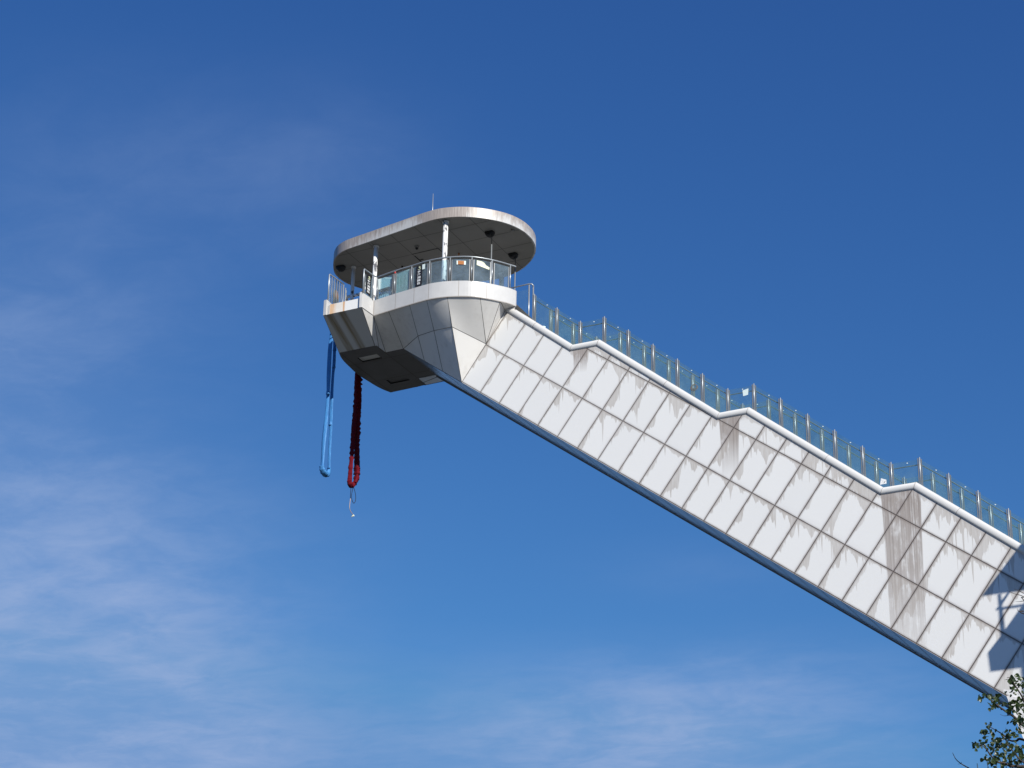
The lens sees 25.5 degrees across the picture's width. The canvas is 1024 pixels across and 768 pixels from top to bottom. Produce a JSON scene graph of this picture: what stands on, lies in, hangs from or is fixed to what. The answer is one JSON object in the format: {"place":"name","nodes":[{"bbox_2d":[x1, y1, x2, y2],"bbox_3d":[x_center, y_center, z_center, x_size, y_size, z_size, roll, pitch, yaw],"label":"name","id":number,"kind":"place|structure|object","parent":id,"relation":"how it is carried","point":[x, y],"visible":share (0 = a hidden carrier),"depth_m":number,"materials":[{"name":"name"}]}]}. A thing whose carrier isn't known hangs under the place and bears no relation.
{"place":"outdoors","nodes":[
{"label":"outdoors","id":0,"kind":"place"},
{"bbox_2d":[0,0,1023,767],"label":"sky","id":1,"kind":"structure","parent":0,"point":[818,205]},
{"label":"ground","id":2,"kind":"structure","parent":0,"visible":0},
{"bbox_2d":[323,202,1023,738],"bbox_3d":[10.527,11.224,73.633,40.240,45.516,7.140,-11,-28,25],"label":"bungee tower","id":3,"kind":"structure","parent":2,"relation":"on","point":[923,572],"depth_m":78.84,"materials":[{"name":"concrete"}]},
{"bbox_2d":[319,333,336,476],"bbox_3d":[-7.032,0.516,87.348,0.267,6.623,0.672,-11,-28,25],"label":"bungee rope","id":4,"kind":"object","parent":3,"relation":"hanging from","point":[324,472],"visible":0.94,"depth_m":87.12,"materials":[{"name":"blue fabric"}]},
{"bbox_2d":[327,274,346,303],"bbox_3d":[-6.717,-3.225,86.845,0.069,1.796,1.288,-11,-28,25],"label":"bay gate","id":5,"kind":"structure","parent":3,"relation":"on","point":[343,298],"depth_m":86.96,"materials":[{"name":"silver metal"}]},
{"bbox_2d":[332,280,337,302],"bbox_3d":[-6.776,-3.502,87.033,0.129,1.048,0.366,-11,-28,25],"label":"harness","id":6,"kind":"object","parent":5,"relation":"hanging from","point":[335,298],"visible":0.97,"depth_m":86.91,"materials":[{"name":"fabric"}]},
{"bbox_2d":[336,265,345,283],"bbox_3d":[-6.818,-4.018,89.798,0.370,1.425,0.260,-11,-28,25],"label":"ceiling speaker","id":7,"kind":"object","parent":3,"relation":"hanging from","point":[340,268],"visible":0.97,"depth_m":89.97,"materials":[{"name":"black plastic"}]},
{"bbox_2d":[347,373,362,516],"bbox_3d":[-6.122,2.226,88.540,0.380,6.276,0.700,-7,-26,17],"label":"bungee rope","id":8,"kind":"object","parent":3,"relation":"hanging from","point":[354,452],"visible":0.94,"depth_m":88.52,"materials":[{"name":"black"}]},
{"bbox_2d":[347,289,380,297],"bbox_3d":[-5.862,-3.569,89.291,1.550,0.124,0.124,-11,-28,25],"label":"cross pipe","id":9,"kind":"object","parent":3,"relation":"attached to","point":[354,295],"visible":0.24,"depth_m":89.38,"materials":[{"name":"metal"}]},
{"bbox_2d":[362,268,376,299],"bbox_3d":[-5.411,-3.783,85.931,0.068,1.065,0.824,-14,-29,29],"label":"bay railing","id":10,"kind":"object","parent":3,"relation":"attached to","point":[363,287],"visible":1,"depth_m":85.91,"materials":[{"name":"silver metal"}]},
{"bbox_2d":[365,274,370,294],"bbox_3d":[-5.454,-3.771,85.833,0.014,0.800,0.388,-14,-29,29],"label":"banner","id":11,"kind":"object","parent":10,"relation":"attached to","point":[368,285],"visible":1,"depth_m":85.85,"materials":[{"name":"black fabric"}]},
{"bbox_2d":[374,291,390,299],"bbox_3d":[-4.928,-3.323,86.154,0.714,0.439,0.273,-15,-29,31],"label":"crate","id":12,"kind":"object","parent":3,"relation":"on","point":[386,293],"visible":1,"depth_m":86.18,"materials":[{"name":"blue"}]},
{"bbox_2d":[376,256,515,299],"bbox_3d":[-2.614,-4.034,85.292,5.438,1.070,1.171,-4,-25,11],"label":"deck railing","id":13,"kind":"object","parent":3,"relation":"on","point":[449,268],"visible":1,"depth_m":85.05,"materials":[{"name":"silver metal"}]},
{"bbox_2d":[378,276,391,289],"bbox_3d":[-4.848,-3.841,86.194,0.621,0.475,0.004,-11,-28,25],"label":"board","id":14,"kind":"object","parent":13,"relation":"attached to","point":[385,282],"visible":1,"depth_m":86.19,"materials":[{"name":"white paper"}]},
{"bbox_2d":[396,269,408,292],"bbox_3d":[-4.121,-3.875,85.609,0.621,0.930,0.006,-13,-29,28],"label":"poster","id":15,"kind":"object","parent":13,"relation":"attached to","point":[402,281],"visible":1,"depth_m":85.60,"materials":[{"name":"glass"}]},
{"bbox_2d":[416,265,421,286],"bbox_3d":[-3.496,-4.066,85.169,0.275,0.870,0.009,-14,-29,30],"label":"banner","id":16,"kind":"object","parent":13,"relation":"attached to","point":[418,275],"visible":1,"depth_m":85.17,"materials":[{"name":"black fabric"}]},
{"bbox_2d":[477,260,489,269],"bbox_3d":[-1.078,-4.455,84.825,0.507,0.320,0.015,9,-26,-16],"label":"note","id":17,"kind":"object","parent":13,"relation":"attached to","point":[481,264],"visible":1,"depth_m":84.82,"materials":[{"name":"white paper"}]},
{"bbox_2d":[485,230,494,237],"bbox_3d":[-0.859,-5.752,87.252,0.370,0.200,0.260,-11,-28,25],"label":"ceiling speaker","id":18,"kind":"object","parent":3,"relation":"attached to","point":[490,234],"visible":1,"depth_m":87.17,"materials":[{"name":"black plastic"}]},
{"bbox_2d":[491,240,491,271],"bbox_3d":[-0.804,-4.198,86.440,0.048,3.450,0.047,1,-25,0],"label":"telescopic pole","id":19,"kind":"object","parent":3,"relation":"on","point":[491,255],"visible":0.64,"depth_m":86.76,"materials":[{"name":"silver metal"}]},
{"bbox_2d":[508,252,517,259],"bbox_3d":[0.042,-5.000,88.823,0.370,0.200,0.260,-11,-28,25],"label":"ceiling speaker","id":20,"kind":"object","parent":3,"relation":"attached to","point":[513,255],"visible":1,"depth_m":88.73,"materials":[{"name":"black plastic"}]},
{"bbox_2d":[514,257,515,289],"bbox_3d":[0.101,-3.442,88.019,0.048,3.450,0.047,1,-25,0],"label":"telescopic pole","id":21,"kind":"object","parent":3,"relation":"on","point":[515,274],"visible":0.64,"depth_m":88.38,"materials":[{"name":"silver metal"}]},
{"bbox_2d":[511,283,533,314],"bbox_3d":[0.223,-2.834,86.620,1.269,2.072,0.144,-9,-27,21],"label":"stairhead rail","id":22,"kind":"object","parent":3,"relation":"on","point":[528,284],"visible":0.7,"depth_m":86.71,"materials":[{"name":"silver metal"}]},
{"bbox_2d":[532,294,1023,538],"bbox_3d":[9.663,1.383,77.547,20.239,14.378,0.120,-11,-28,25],"label":"stair railing","id":23,"kind":"object","parent":3,"relation":"on","point":[753,390],"visible":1,"depth_m":78.12,"materials":[{"name":"silver metal"}]},
{"bbox_2d":[743,389,747,395],"bbox_3d":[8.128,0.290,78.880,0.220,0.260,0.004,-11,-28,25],"label":"note","id":24,"kind":"object","parent":23,"relation":"attached to","point":[745,392],"visible":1,"depth_m":78.88,"materials":[{"name":"white paper"}]},
{"bbox_2d":[880,478,886,484],"bbox_3d":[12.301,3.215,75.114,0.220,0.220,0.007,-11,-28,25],"label":"note","id":25,"kind":"object","parent":23,"relation":"attached to","point":[883,481],"visible":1,"depth_m":75.10,"materials":[{"name":"white paper"}]},
{"bbox_2d":[549,310,1023,544],"bbox_3d":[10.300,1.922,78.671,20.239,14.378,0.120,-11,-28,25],"label":"stair railing","id":26,"kind":"object","parent":3,"relation":"on","point":[768,406],"visible":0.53,"depth_m":79.14,"materials":[{"name":"silver metal"}]},
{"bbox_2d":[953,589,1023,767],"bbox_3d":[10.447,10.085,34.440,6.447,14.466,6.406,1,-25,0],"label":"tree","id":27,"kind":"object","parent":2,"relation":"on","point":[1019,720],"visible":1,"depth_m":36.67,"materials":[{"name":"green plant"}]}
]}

